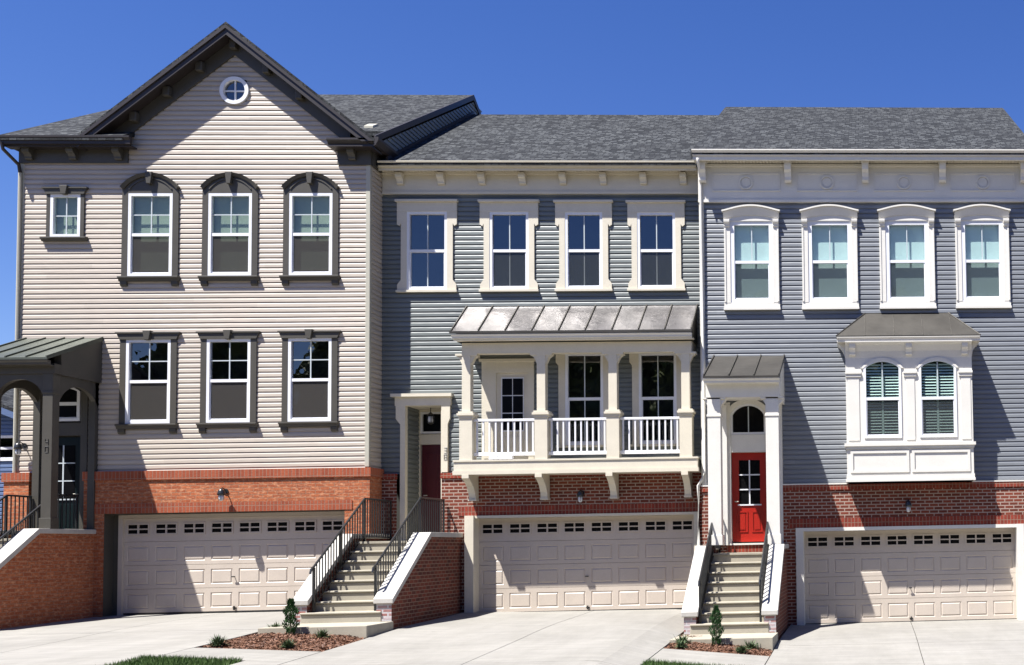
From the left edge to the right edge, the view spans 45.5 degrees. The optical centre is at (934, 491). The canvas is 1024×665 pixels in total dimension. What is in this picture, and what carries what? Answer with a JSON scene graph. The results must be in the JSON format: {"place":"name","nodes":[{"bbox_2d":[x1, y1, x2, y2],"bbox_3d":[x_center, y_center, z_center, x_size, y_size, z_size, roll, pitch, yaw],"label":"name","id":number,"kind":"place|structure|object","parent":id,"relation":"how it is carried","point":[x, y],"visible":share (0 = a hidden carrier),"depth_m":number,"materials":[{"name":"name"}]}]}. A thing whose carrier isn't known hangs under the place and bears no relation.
{"place":"outdoors","nodes":[
{"label":"outdoors","id":0,"kind":"place"},
{"bbox_2d":[0,611,294,664],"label":"driveway","id":1,"kind":"structure","parent":0,"point":[98,640],"depth_m":19.80,"materials":[{"name":"concrete"}]},
{"bbox_2d":[156,648,319,664],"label":"path","id":2,"kind":"structure","parent":0,"point":[261,657],"depth_m":17.66,"materials":[{"name":"concrete"}]},
{"bbox_2d":[280,609,683,664],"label":"driveway","id":3,"kind":"structure","parent":0,"point":[619,637],"depth_m":19.59,"materials":[{"name":"concrete"}]},
{"bbox_2d":[489,455,513,459],"bbox_3d":[-9.740,-0.772,24.290,0.540,0.107,0.145,-1,-3,-3],"label":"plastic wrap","id":4,"kind":"object","parent":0,"point":[499,457],"visible":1,"depth_m":24.23,"materials":[{"name":"white plastic"}]},
{"bbox_2d":[0,0,1023,344],"label":"sky","id":5,"kind":"structure","parent":0,"point":[60,60],"materials":[{"name":"blue"}]},
{"bbox_2d":[650,648,768,664],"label":"path","id":6,"kind":"structure","parent":0,"point":[704,657],"depth_m":18.92,"materials":[{"name":"concrete"}]},
{"bbox_2d":[766,619,1023,664],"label":"driveway","id":7,"kind":"structure","parent":0,"point":[981,642],"depth_m":20.96,"materials":[{"name":"concrete"}]},
{"bbox_3d":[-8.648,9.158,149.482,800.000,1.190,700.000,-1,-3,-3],"label":"ground","id":8,"kind":"structure","parent":0,"visible":0},
{"bbox_2d":[0,388,13,518],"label":"neighbour house","id":9,"kind":"structure","parent":8,"relation":"on","point":[6,447],"depth_m":30.63,"materials":[{"name":"wood"}]},
{"bbox_2d":[0,435,12,460],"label":"window","id":10,"kind":"structure","parent":9,"relation":"in","point":[6,449],"depth_m":31.15,"materials":[{"name":"glass"}]},
{"bbox_2d":[0,494,95,628],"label":"entry steps","id":11,"kind":"structure","parent":8,"relation":"on","point":[46,575],"depth_m":22.40,"materials":[{"name":"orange brick"}]},
{"bbox_2d":[104,653,242,664],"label":"lawn","id":12,"kind":"structure","parent":8,"relation":"on","point":[165,660],"depth_m":16.75,"materials":[{"name":"green plant"}]},
{"bbox_2d":[0,22,481,616],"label":"townhouse","id":13,"kind":"structure","parent":8,"relation":"on","point":[198,290],"depth_m":24.10,"materials":[{"name":"beige plastic"}]},
{"bbox_2d":[13,441,26,454],"bbox_3d":[-19.962,-0.941,23.609,0.156,0.302,0.257,-1,-3,-3],"label":"wall lamp","id":14,"kind":"object","parent":13,"relation":"attached to","point":[18,446],"visible":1,"depth_m":23.53,"materials":[{"name":"silver metal"}]},
{"bbox_2d":[39,185,88,241],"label":"window","id":15,"kind":"structure","parent":13,"relation":"in","point":[65,204],"depth_m":24.02,"materials":[{"name":"white plastic"}]},
{"bbox_2d":[57,437,79,528],"bbox_3d":[-19.182,-0.091,23.803,0.770,2.210,0.117,-1,-3,-3],"label":"front door","id":16,"kind":"structure","parent":13,"relation":"in","point":[69,447],"depth_m":23.83,"materials":[{"name":"black paint"}]},
{"bbox_2d":[59,388,80,421],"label":"window","id":17,"kind":"structure","parent":13,"relation":"in","point":[70,401],"depth_m":23.88,"materials":[{"name":"glass"}]},
{"bbox_2d":[114,330,181,433],"bbox_3d":[-17.422,-2.406,24.188,1.530,2.300,0.677,-1,-3,-3],"label":"window","id":18,"kind":"structure","parent":13,"relation":"in","point":[148,358],"depth_m":23.95,"materials":[{"name":"white plastic"}]},
{"bbox_2d":[117,172,179,286],"bbox_3d":[-17.477,-5.833,24.114,1.290,2.560,0.222,-1,-3,-3],"label":"window","id":19,"kind":"structure","parent":13,"relation":"in","point":[150,200],"depth_m":24.11,"materials":[{"name":"grey glass"}]},
{"bbox_2d":[217,487,228,500],"bbox_3d":[-15.635,0.060,23.751,0.156,0.302,0.257,-1,-3,-3],"label":"wall lamp","id":20,"kind":"object","parent":13,"relation":"attached to","point":[221,492],"visible":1,"depth_m":23.67,"materials":[{"name":"silver metal"}]},
{"bbox_2d":[196,330,260,432],"bbox_3d":[-15.710,-2.436,24.289,1.520,2.300,0.677,-1,-3,-3],"label":"window","id":21,"kind":"structure","parent":13,"relation":"in","point":[228,358],"depth_m":24.06,"materials":[{"name":"white plastic"}]},
{"bbox_2d":[198,172,259,285],"bbox_3d":[-15.765,-5.863,24.215,1.280,2.560,0.222,-1,-3,-3],"label":"window","id":22,"kind":"structure","parent":13,"relation":"in","point":[230,200],"depth_m":24.21,"materials":[{"name":"grey glass"}]},
{"bbox_2d":[123,515,344,614],"bbox_3d":[-15.594,1.624,24.116,4.790,2.130,0.082,-1,-3,-3],"label":"garage door","id":23,"kind":"structure","parent":13,"relation":"in","point":[243,563],"depth_m":24.11,"materials":[{"name":"beige paint"}]},
{"bbox_2d":[219,76,249,103],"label":"round window","id":24,"kind":"structure","parent":13,"relation":"in","point":[233,90],"depth_m":24.37,"materials":[{"name":"white plastic"}]},
{"bbox_2d":[279,172,339,285],"bbox_3d":[-14.018,-5.893,24.318,1.280,2.560,0.222,-1,-3,-3],"label":"window","id":25,"kind":"structure","parent":13,"relation":"in","point":[310,199],"depth_m":24.32,"materials":[{"name":"grey glass"}]},
{"bbox_2d":[277,329,341,431],"bbox_3d":[-13.963,-2.466,24.392,1.520,2.300,0.677,-1,-3,-3],"label":"window","id":26,"kind":"structure","parent":13,"relation":"in","point":[309,356],"depth_m":24.16,"materials":[{"name":"white plastic"}]},
{"bbox_2d":[197,632,363,651],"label":"mulch","id":27,"kind":"object","parent":8,"relation":"on","point":[272,641],"visible":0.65,"depth_m":18.95,"materials":[{"name":"brown wood"}]},
{"bbox_2d":[206,634,230,646],"bbox_3d":[-12.183,2.513,18.390,0.437,0.230,0.413,-1,-3,-3],"label":"shrub","id":28,"kind":"object","parent":27,"relation":"on","point":[216,641],"visible":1,"depth_m":18.34,"materials":[{"name":"green plant"}]},
{"bbox_2d":[266,622,281,626],"bbox_3d":[-12.310,2.505,20.174,0.450,0.214,0.445,-1,-3,-3],"label":"shrub","id":29,"kind":"object","parent":27,"relation":"on","point":[278,625],"visible":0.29,"depth_m":20.14,"materials":[{"name":"green plant"}]},
{"bbox_2d":[280,639,295,647],"bbox_3d":[-11.081,2.587,18.503,0.440,0.178,0.327,-1,-3,-3],"label":"shrub","id":30,"kind":"object","parent":27,"relation":"on","point":[288,643],"visible":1,"depth_m":18.45,"materials":[{"name":"green plant"}]},
{"bbox_2d":[282,597,299,633],"bbox_3d":[-11.767,2.325,19.757,0.303,0.773,0.300,-1,-3,-3],"label":"columnar conifer","id":31,"kind":"object","parent":27,"relation":"on","point":[289,628],"visible":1,"depth_m":19.74,"materials":[{"name":"green plant"}]},
{"bbox_2d":[311,628,332,637],"bbox_3d":[-11.127,2.564,19.675,0.422,0.216,0.472,0,-3,-26],"label":"shrub","id":32,"kind":"object","parent":27,"relation":"on","point":[323,633],"visible":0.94,"depth_m":19.58,"materials":[{"name":"green plant"}]},
{"bbox_2d":[258,497,462,638],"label":"entry steps","id":33,"kind":"structure","parent":8,"relation":"on","point":[364,585],"depth_m":22.15,"materials":[{"name":"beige brick"}]},
{"bbox_2d":[376,114,718,612],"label":"townhouse","id":34,"kind":"structure","parent":8,"relation":"on","point":[541,299],"depth_m":25.06,"materials":[{"name":"grey"}]},
{"bbox_2d":[394,199,458,292],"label":"window","id":35,"kind":"structure","parent":34,"relation":"in","point":[426,225],"depth_m":25.07,"materials":[{"name":"white plastic"}]},
{"bbox_2d":[420,412,440,433],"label":"window","id":36,"kind":"structure","parent":34,"relation":"in","point":[425,428],"depth_m":25.63,"materials":[{"name":"black glass"}]},
{"bbox_2d":[427,408,434,423],"bbox_3d":[-11.756,-1.755,25.227,0.170,0.390,0.170,-1,-3,-3],"label":"hanging lantern","id":37,"kind":"object","parent":34,"relation":"hanging from","point":[430,415],"visible":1,"depth_m":25.18,"materials":[{"name":"black metal"}]},
{"bbox_2d":[422,445,440,531],"bbox_3d":[-11.657,0.004,25.517,0.870,2.220,0.122,-1,-3,-3],"label":"front door","id":38,"kind":"structure","parent":34,"relation":"in","point":[431,454],"depth_m":25.52,"materials":[{"name":"paint"}]},
{"bbox_2d":[477,199,539,291],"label":"window","id":39,"kind":"structure","parent":34,"relation":"in","point":[509,224],"depth_m":25.15,"materials":[{"name":"white plastic"}]},
{"bbox_2d":[497,373,527,458],"bbox_3d":[-9.754,-1.710,25.012,0.730,2.060,0.076,-1,-3,-3],"label":"balcony door","id":40,"kind":"structure","parent":34,"relation":"in","point":[512,388],"depth_m":24.99,"materials":[{"name":"white plastic"}]},
{"bbox_2d":[577,489,584,501],"bbox_3d":[-8.111,0.098,24.788,0.156,0.302,0.257,-1,-3,-3],"label":"wall lamp","id":41,"kind":"object","parent":34,"relation":"attached to","point":[580,493],"visible":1,"depth_m":24.70,"materials":[{"name":"black metal"}]},
{"bbox_2d":[556,354,608,447],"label":"window","id":42,"kind":"structure","parent":34,"relation":"in","point":[582,378],"depth_m":25.60,"materials":[{"name":"white plastic"}]},
{"bbox_2d":[553,200,612,291],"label":"window","id":43,"kind":"structure","parent":34,"relation":"in","point":[583,224],"depth_m":25.25,"materials":[{"name":"white plastic"}]},
{"bbox_2d":[479,515,693,611],"bbox_3d":[-8.035,1.680,25.064,4.950,2.195,0.082,-1,-3,-3],"label":"garage door","id":44,"kind":"structure","parent":34,"relation":"in","point":[597,563],"depth_m":25.08,"materials":[{"name":"beige paint"}]},
{"bbox_2d":[625,200,685,290],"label":"window","id":45,"kind":"structure","parent":34,"relation":"in","point":[655,225],"depth_m":25.35,"materials":[{"name":"white plastic"}]},
{"bbox_2d":[629,353,681,446],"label":"window","id":46,"kind":"structure","parent":34,"relation":"in","point":[656,377],"depth_m":25.71,"materials":[{"name":"white plastic"}]},
{"bbox_2d":[640,657,744,664],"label":"lawn","id":47,"kind":"structure","parent":8,"relation":"on","point":[653,662],"depth_m":17.94,"materials":[{"name":"green plant"}]},
{"bbox_2d":[664,635,775,656],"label":"mulch","id":48,"kind":"object","parent":8,"relation":"on","point":[719,648],"visible":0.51,"depth_m":19.84,"materials":[{"name":"brown wood"}]},
{"bbox_2d":[674,640,686,647],"bbox_3d":[-4.633,2.764,19.694,0.325,0.171,0.376,0,-3,-16],"label":"shrub","id":49,"kind":"object","parent":48,"relation":"on","point":[681,644],"visible":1,"depth_m":19.66,"materials":[{"name":"green plant"}]},
{"bbox_2d":[673,635,692,642],"bbox_3d":[-4.697,2.738,20.122,0.436,0.211,0.515,-3,-3,38],"label":"shrub","id":50,"kind":"object","parent":48,"relation":"on","point":[683,638],"visible":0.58,"depth_m":20.09,"materials":[{"name":"green plant"}]},
{"bbox_2d":[708,605,724,644],"bbox_3d":[-4.080,2.538,20.200,0.310,0.852,0.309,-1,-3,-3],"label":"columnar conifer","id":51,"kind":"object","parent":48,"relation":"on","point":[714,619],"visible":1,"depth_m":20.17,"materials":[{"name":"green plant"}]},
{"bbox_2d":[735,645,747,652],"bbox_3d":[-3.522,2.858,19.744,0.337,0.161,0.369,0,-3,-15],"label":"shrub","id":52,"kind":"object","parent":48,"relation":"on","point":[740,650],"visible":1,"depth_m":19.68,"materials":[{"name":"green plant"}]},
{"bbox_2d":[742,639,762,648],"bbox_3d":[-3.440,2.840,20.168,0.545,0.211,0.480,1,-3,-35],"label":"shrub","id":53,"kind":"object","parent":48,"relation":"on","point":[750,644],"visible":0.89,"depth_m":20.13,"materials":[{"name":"green plant"}]},
{"bbox_2d":[669,521,788,652],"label":"entry steps","id":54,"kind":"structure","parent":8,"relation":"on","point":[747,592],"depth_m":22.19,"materials":[{"name":"beige concrete"}]},
{"bbox_2d":[691,107,1023,626],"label":"townhouse","id":55,"kind":"structure","parent":8,"relation":"on","point":[862,321],"depth_m":24.98,"materials":[{"name":"blue"}]},
{"bbox_2d":[730,404,765,434],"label":"window","id":56,"kind":"structure","parent":55,"relation":"in","point":[746,419],"depth_m":24.84,"materials":[{"name":"glass"}]},
{"bbox_2d":[732,452,766,541],"bbox_3d":[-4.251,0.130,24.825,0.800,2.045,0.117,-1,-3,-3],"label":"front door","id":57,"kind":"structure","parent":55,"relation":"in","point":[749,492],"depth_m":24.84,"materials":[{"name":"red paint"}]},
{"bbox_2d":[721,204,780,310],"bbox_3d":[-4.223,-5.384,24.949,1.330,2.430,0.247,-1,-3,-3],"label":"window","id":58,"kind":"structure","parent":55,"relation":"in","point":[751,231],"depth_m":24.95,"materials":[{"name":"white plastic"}]},
{"bbox_2d":[799,204,858,309],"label":"window","id":59,"kind":"structure","parent":55,"relation":"in","point":[829,231],"depth_m":25.06,"materials":[{"name":"white plastic"}]},
{"bbox_2d":[863,360,901,437],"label":"window","id":60,"kind":"structure","parent":55,"relation":"in","point":[881,378],"depth_m":24.42,"materials":[{"name":"white plastic"}]},
{"bbox_2d":[877,204,936,308],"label":"window","id":61,"kind":"structure","parent":55,"relation":"in","point":[906,231],"depth_m":25.16,"materials":[{"name":"white plastic"}]},
{"bbox_2d":[905,499,911,511],"bbox_3d":[-0.609,0.324,24.721,0.156,0.302,0.257,-1,-3,-3],"label":"wall lamp","id":62,"kind":"object","parent":55,"relation":"attached to","point":[908,504],"visible":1,"depth_m":24.62,"materials":[{"name":"black metal"}]},
{"bbox_2d":[836,312,980,483],"bbox_3d":[-0.588,-2.199,24.638,3.264,3.952,0.811,-1,-3,-3],"label":"bay window","id":63,"kind":"structure","parent":55,"relation":"in","point":[909,341],"depth_m":24.42,"materials":[{"name":"white wood"}]},
{"bbox_2d":[804,527,1016,623],"bbox_3d":[-0.555,1.954,25.044,4.890,2.145,0.082,-1,-3,-3],"label":"garage door","id":64,"kind":"structure","parent":55,"relation":"in","point":[913,575],"depth_m":25.06,"materials":[{"name":"beige paint"}]},
{"bbox_2d":[919,360,957,437],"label":"window","id":65,"kind":"structure","parent":55,"relation":"in","point":[937,378],"depth_m":24.49,"materials":[{"name":"white plastic"}]},
{"bbox_2d":[953,204,1011,308],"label":"window","id":66,"kind":"structure","parent":55,"relation":"in","point":[981,230],"depth_m":25.27,"materials":[{"name":"white plastic"}]}
]}

